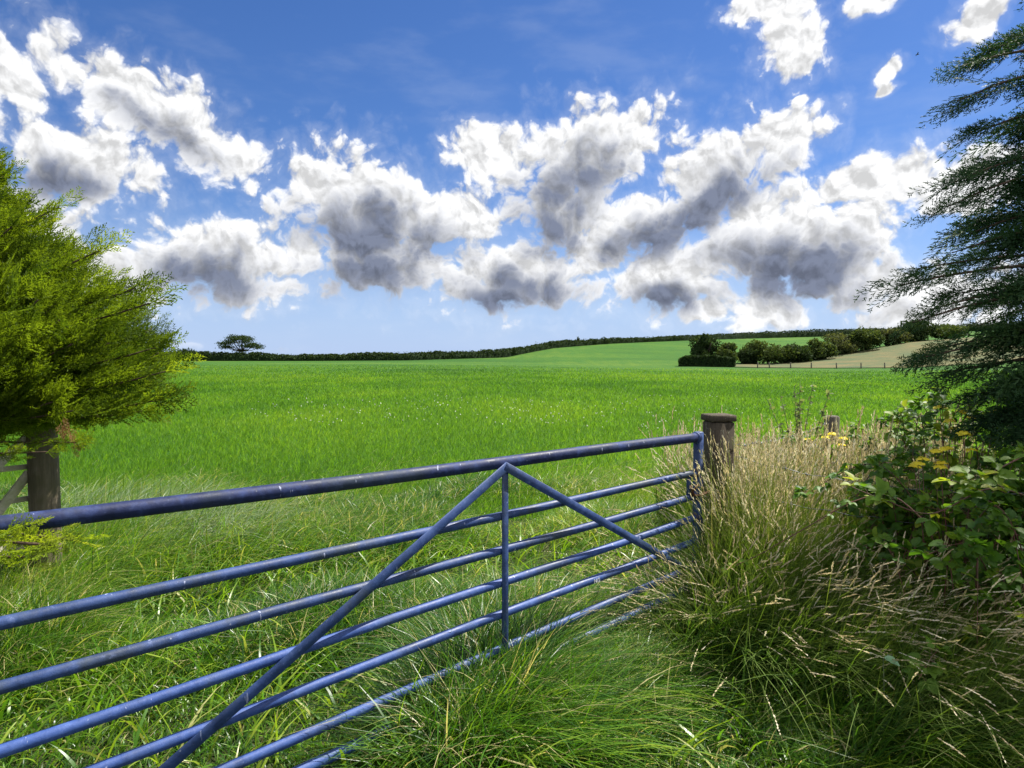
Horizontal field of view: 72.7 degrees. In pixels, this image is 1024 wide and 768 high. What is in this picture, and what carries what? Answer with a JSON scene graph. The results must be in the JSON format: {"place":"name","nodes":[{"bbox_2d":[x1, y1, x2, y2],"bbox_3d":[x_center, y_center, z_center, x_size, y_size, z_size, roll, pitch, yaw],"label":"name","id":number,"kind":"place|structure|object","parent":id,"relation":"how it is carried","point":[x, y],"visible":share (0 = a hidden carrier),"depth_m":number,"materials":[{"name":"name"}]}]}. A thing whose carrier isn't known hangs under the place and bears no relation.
{"place":"outdoors","nodes":[
{"label":"outdoors","id":0,"kind":"place"},
{"bbox_2d":[6,473,379,568],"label":"silvery grass","id":1,"kind":"structure","parent":0,"point":[158,492],"depth_m":6.57,"materials":[{"name":"green plant"}]},
{"bbox_2d":[0,331,1022,767],"bbox_3d":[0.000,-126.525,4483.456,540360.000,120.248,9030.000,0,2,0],"label":"field","id":2,"kind":"structure","parent":0,"point":[638,357],"depth_m":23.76,"materials":[{"name":"green plant"}]},
{"bbox_2d":[26,428,62,573],"bbox_3d":[-3.390,1.055,5.045,0.210,1.634,0.206,0,2,0],"label":"round post","id":3,"kind":"object","parent":2,"relation":"on","point":[43,477],"visible":0.27,"depth_m":4.96,"materials":[{"name":"brown wood"}]},
{"bbox_2d":[0,435,27,554],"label":"slatted hurdle","id":4,"kind":"object","parent":3,"relation":"attached to","point":[9,498],"visible":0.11,"depth_m":4.89,"materials":[{"name":"brown wood"}]},
{"bbox_2d":[0,146,205,570],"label":"golden conifer","id":5,"kind":"object","parent":2,"relation":"on","point":[65,339],"visible":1,"depth_m":4.05,"materials":[{"name":"green plant"}]},
{"bbox_2d":[178,347,197,356],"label":"rounded bush","id":6,"kind":"object","parent":2,"relation":"on","point":[189,351],"visible":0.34,"depth_m":172.37,"materials":[{"name":"green plant"}]},
{"bbox_2d":[214,334,265,352],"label":"flat topped pine","id":7,"kind":"object","parent":2,"relation":"on","point":[234,339],"visible":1,"depth_m":174.42,"materials":[{"name":"green plant"}]},
{"bbox_2d":[160,350,454,360],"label":"field hedge","id":8,"kind":"object","parent":2,"relation":"on","point":[263,356],"visible":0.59,"depth_m":171.82,"materials":[{"name":"green plant"}]},
{"bbox_2d":[0,431,709,767],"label":"field gate","id":9,"kind":"structure","parent":2,"relation":"on","point":[195,737],"depth_m":2.83,"materials":[{"name":"metal"}]},
{"bbox_2d":[168,394,969,486],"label":"clover flowers","id":10,"kind":"object","parent":2,"relation":"on","point":[512,414],"visible":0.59,"depth_m":19.97,"materials":[{"name":"plant"}]},
{"bbox_2d":[688,333,721,355],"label":"hedgerow bush","id":11,"kind":"object","parent":2,"relation":"on","point":[704,344],"visible":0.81,"depth_m":164.97,"materials":[{"name":"green plant"}]},
{"bbox_2d":[678,354,736,366],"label":"clipped hedge","id":12,"kind":"object","parent":2,"relation":"on","point":[713,360],"visible":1,"depth_m":151.64,"materials":[{"name":"green plant"}]},
{"bbox_2d":[701,413,736,563],"bbox_3d":[1.376,1.037,4.663,0.178,1.673,0.178,0,2,-7],"label":"gate post","id":13,"kind":"object","parent":2,"relation":"on","point":[719,425],"visible":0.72,"depth_m":4.57,"materials":[{"name":"grey wood"}]},
{"bbox_2d":[734,422,828,446],"bbox_3d":[2.380,0.414,5.928,0.030,0.132,3.170,2,3,36],"label":"barbed wire","id":14,"kind":"object","parent":13,"relation":"attached to","point":[771,440],"visible":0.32,"depth_m":5.35,"materials":[{"name":"grey metal"}]},
{"bbox_2d":[746,494,956,526],"bbox_3d":[2.404,0.779,4.117,2.131,0.099,0.018,1,2,27],"label":"plain wire","id":15,"kind":"object","parent":13,"relation":"attached to","point":[863,516],"visible":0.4,"depth_m":4.25,"materials":[{"name":"grey metal"}]},
{"bbox_2d":[741,457,1016,493],"bbox_3d":[2.404,0.563,4.110,2.131,0.154,0.033,1,2,27],"label":"barbed wire","id":16,"kind":"object","parent":13,"relation":"attached to","point":[806,474],"visible":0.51,"depth_m":4.30,"materials":[{"name":"grey metal"}]},
{"bbox_2d":[716,342,738,360],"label":"hedgerow bush","id":17,"kind":"object","parent":2,"relation":"on","point":[727,349],"visible":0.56,"depth_m":162.07,"materials":[{"name":"green plant"}]},
{"bbox_2d":[444,321,1018,358],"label":"hilltop hedge","id":18,"kind":"object","parent":2,"relation":"on","point":[506,352],"visible":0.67,"depth_m":241.98,"materials":[{"name":"green plant"}]},
{"bbox_2d":[737,347,764,363],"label":"hedgerow bush","id":19,"kind":"object","parent":2,"relation":"on","point":[748,356],"visible":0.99,"depth_m":163.53,"materials":[{"name":"green plant"}]},
{"bbox_2d":[739,339,800,363],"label":"hedgerow bush","id":20,"kind":"object","parent":2,"relation":"on","point":[775,354],"visible":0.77,"depth_m":163.43,"materials":[{"name":"green plant"}]},
{"bbox_2d":[780,342,813,362],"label":"hedgerow bush","id":21,"kind":"object","parent":2,"relation":"on","point":[805,354],"visible":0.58,"depth_m":165.23,"materials":[{"name":"green plant"}]},
{"bbox_2d":[767,384,833,471],"bbox_3d":[2.554,0.755,6.237,0.597,1.557,0.207,0,2,0],"label":"branching weed","id":22,"kind":"object","parent":2,"relation":"on","point":[797,415],"visible":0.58,"depth_m":6.22,"materials":[{"name":"green plant"}]},
{"bbox_2d":[804,337,839,359],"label":"hedgerow bush","id":23,"kind":"object","parent":2,"relation":"on","point":[819,349],"visible":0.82,"depth_m":168.60,"materials":[{"name":"green plant"}]},
{"bbox_2d":[721,495,924,572],"bbox_3d":[1.606,0.773,3.614,0.990,0.486,0.113,1,2,15],"label":"bramble","id":24,"kind":"object","parent":2,"relation":"on","point":[843,504],"visible":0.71,"depth_m":3.61,"materials":[{"name":"plant"}]},
{"bbox_2d":[805,432,847,502],"bbox_3d":[2.598,0.968,5.705,0.269,1.159,0.355,-2,3,-38],"label":"ragwort","id":25,"kind":"object","parent":2,"relation":"on","point":[833,434],"visible":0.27,"depth_m":5.66,"materials":[{"name":"plant"}]},
{"bbox_2d":[823,415,839,471],"bbox_3d":[3.312,1.070,7.247,0.139,1.487,0.126,-1,2,-17],"label":"fence post","id":26,"kind":"object","parent":2,"relation":"on","point":[833,418],"visible":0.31,"depth_m":7.17,"materials":[{"name":"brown wood"}]},
{"bbox_2d":[821,332,865,353],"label":"hedgerow bush","id":27,"kind":"object","parent":2,"relation":"on","point":[842,345],"visible":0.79,"depth_m":175.10,"materials":[{"name":"green plant"}]},
{"bbox_2d":[842,326,885,349],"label":"hedgerow bush","id":28,"kind":"object","parent":2,"relation":"on","point":[868,338],"visible":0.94,"depth_m":175.91,"materials":[{"name":"green plant"}]},
{"bbox_2d":[883,655,899,702],"bbox_3d":[1.622,1.409,2.998,0.050,0.475,0.071,-1,2,-21],"label":"broad leaf weed","id":29,"kind":"object","parent":2,"relation":"on","point":[889,658],"visible":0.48,"depth_m":2.99,"materials":[{"name":"green plant"}]},
{"bbox_2d":[873,327,915,345],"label":"hedgerow bush","id":30,"kind":"object","parent":2,"relation":"on","point":[903,337],"visible":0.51,"depth_m":178.33,"materials":[{"name":"green plant"}]},
{"bbox_2d":[780,380,1023,573],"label":"bramble","id":31,"kind":"object","parent":2,"relation":"on","point":[901,455],"visible":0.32,"depth_m":4.92,"materials":[{"name":"plant"}]},
{"bbox_2d":[793,441,1023,639],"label":"bramble","id":32,"kind":"object","parent":2,"relation":"on","point":[1005,519],"visible":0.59,"depth_m":3.93,"materials":[{"name":"plant"}]},
{"bbox_2d":[897,317,940,341],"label":"hedgerow bush","id":33,"kind":"object","parent":2,"relation":"on","point":[921,335],"visible":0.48,"depth_m":180.20,"materials":[{"name":"green plant"}]},
{"bbox_2d":[907,448,952,610],"bbox_3d":[2.366,0.982,3.962,0.323,1.229,0.152,-1,2,-22],"label":"ragwort","id":34,"kind":"object","parent":2,"relation":"on","point":[911,476],"visible":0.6,"depth_m":3.96,"materials":[{"name":"plant"}]},
{"bbox_2d":[840,448,1023,536],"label":"bramble","id":35,"kind":"object","parent":2,"relation":"on","point":[880,488],"visible":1,"depth_m":3.34,"materials":[{"name":"plant"}]},
{"bbox_2d":[852,0,1023,462],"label":"dark conifer","id":36,"kind":"object","parent":2,"relation":"on","point":[1010,295],"visible":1,"depth_m":4.34,"materials":[{"name":"green plant"}]},
{"bbox_2d":[854,527,1023,694],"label":"bramble","id":37,"kind":"object","parent":2,"relation":"on","point":[947,561],"visible":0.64,"depth_m":3.33,"materials":[{"name":"plant"}]},
{"bbox_2d":[927,323,969,338],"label":"hedgerow bush","id":38,"kind":"object","parent":2,"relation":"on","point":[944,328],"visible":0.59,"depth_m":181.81,"materials":[{"name":"green plant"}]},
{"bbox_2d":[939,431,977,593],"bbox_3d":[2.641,0.929,4.125,0.249,1.320,0.153,-1,3,-34],"label":"ragwort","id":39,"kind":"object","parent":2,"relation":"on","point":[970,462],"visible":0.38,"depth_m":4.09,"materials":[{"name":"plant"}]},
{"bbox_2d":[933,405,995,542],"bbox_3d":[2.870,0.855,4.449,0.389,1.446,0.248,0,2,-11],"label":"ragwort","id":40,"kind":"object","parent":2,"relation":"on","point":[955,455],"visible":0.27,"depth_m":4.42,"materials":[{"name":"plant"}]},
{"bbox_2d":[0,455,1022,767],"bbox_3d":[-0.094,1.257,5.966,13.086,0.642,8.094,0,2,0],"label":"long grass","id":41,"kind":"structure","parent":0,"point":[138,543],"depth_m":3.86,"materials":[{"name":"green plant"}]},
{"bbox_2d":[0,466,1023,767],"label":"verge grass","id":42,"kind":"structure","parent":0,"point":[438,620],"depth_m":3.59,"materials":[{"name":"green plant"}]},
{"bbox_2d":[12,450,790,766],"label":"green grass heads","id":43,"kind":"object","parent":42,"relation":"on","point":[619,635],"depth_m":5.39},
{"bbox_2d":[0,0,1023,355],"label":"sky","id":44,"kind":"structure","parent":0,"point":[340,177],"materials":[{"name":"blue"}]},
{"bbox_2d":[491,395,1023,767],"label":"tall grass","id":45,"kind":"structure","parent":0,"point":[754,651],"depth_m":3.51,"materials":[{"name":"green plant"}]},
{"bbox_2d":[735,336,1022,367],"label":"dry meadow bank","id":46,"kind":"structure","parent":0,"point":[879,357],"depth_m":161.49,"materials":[{"name":"beige plant"}]}
]}

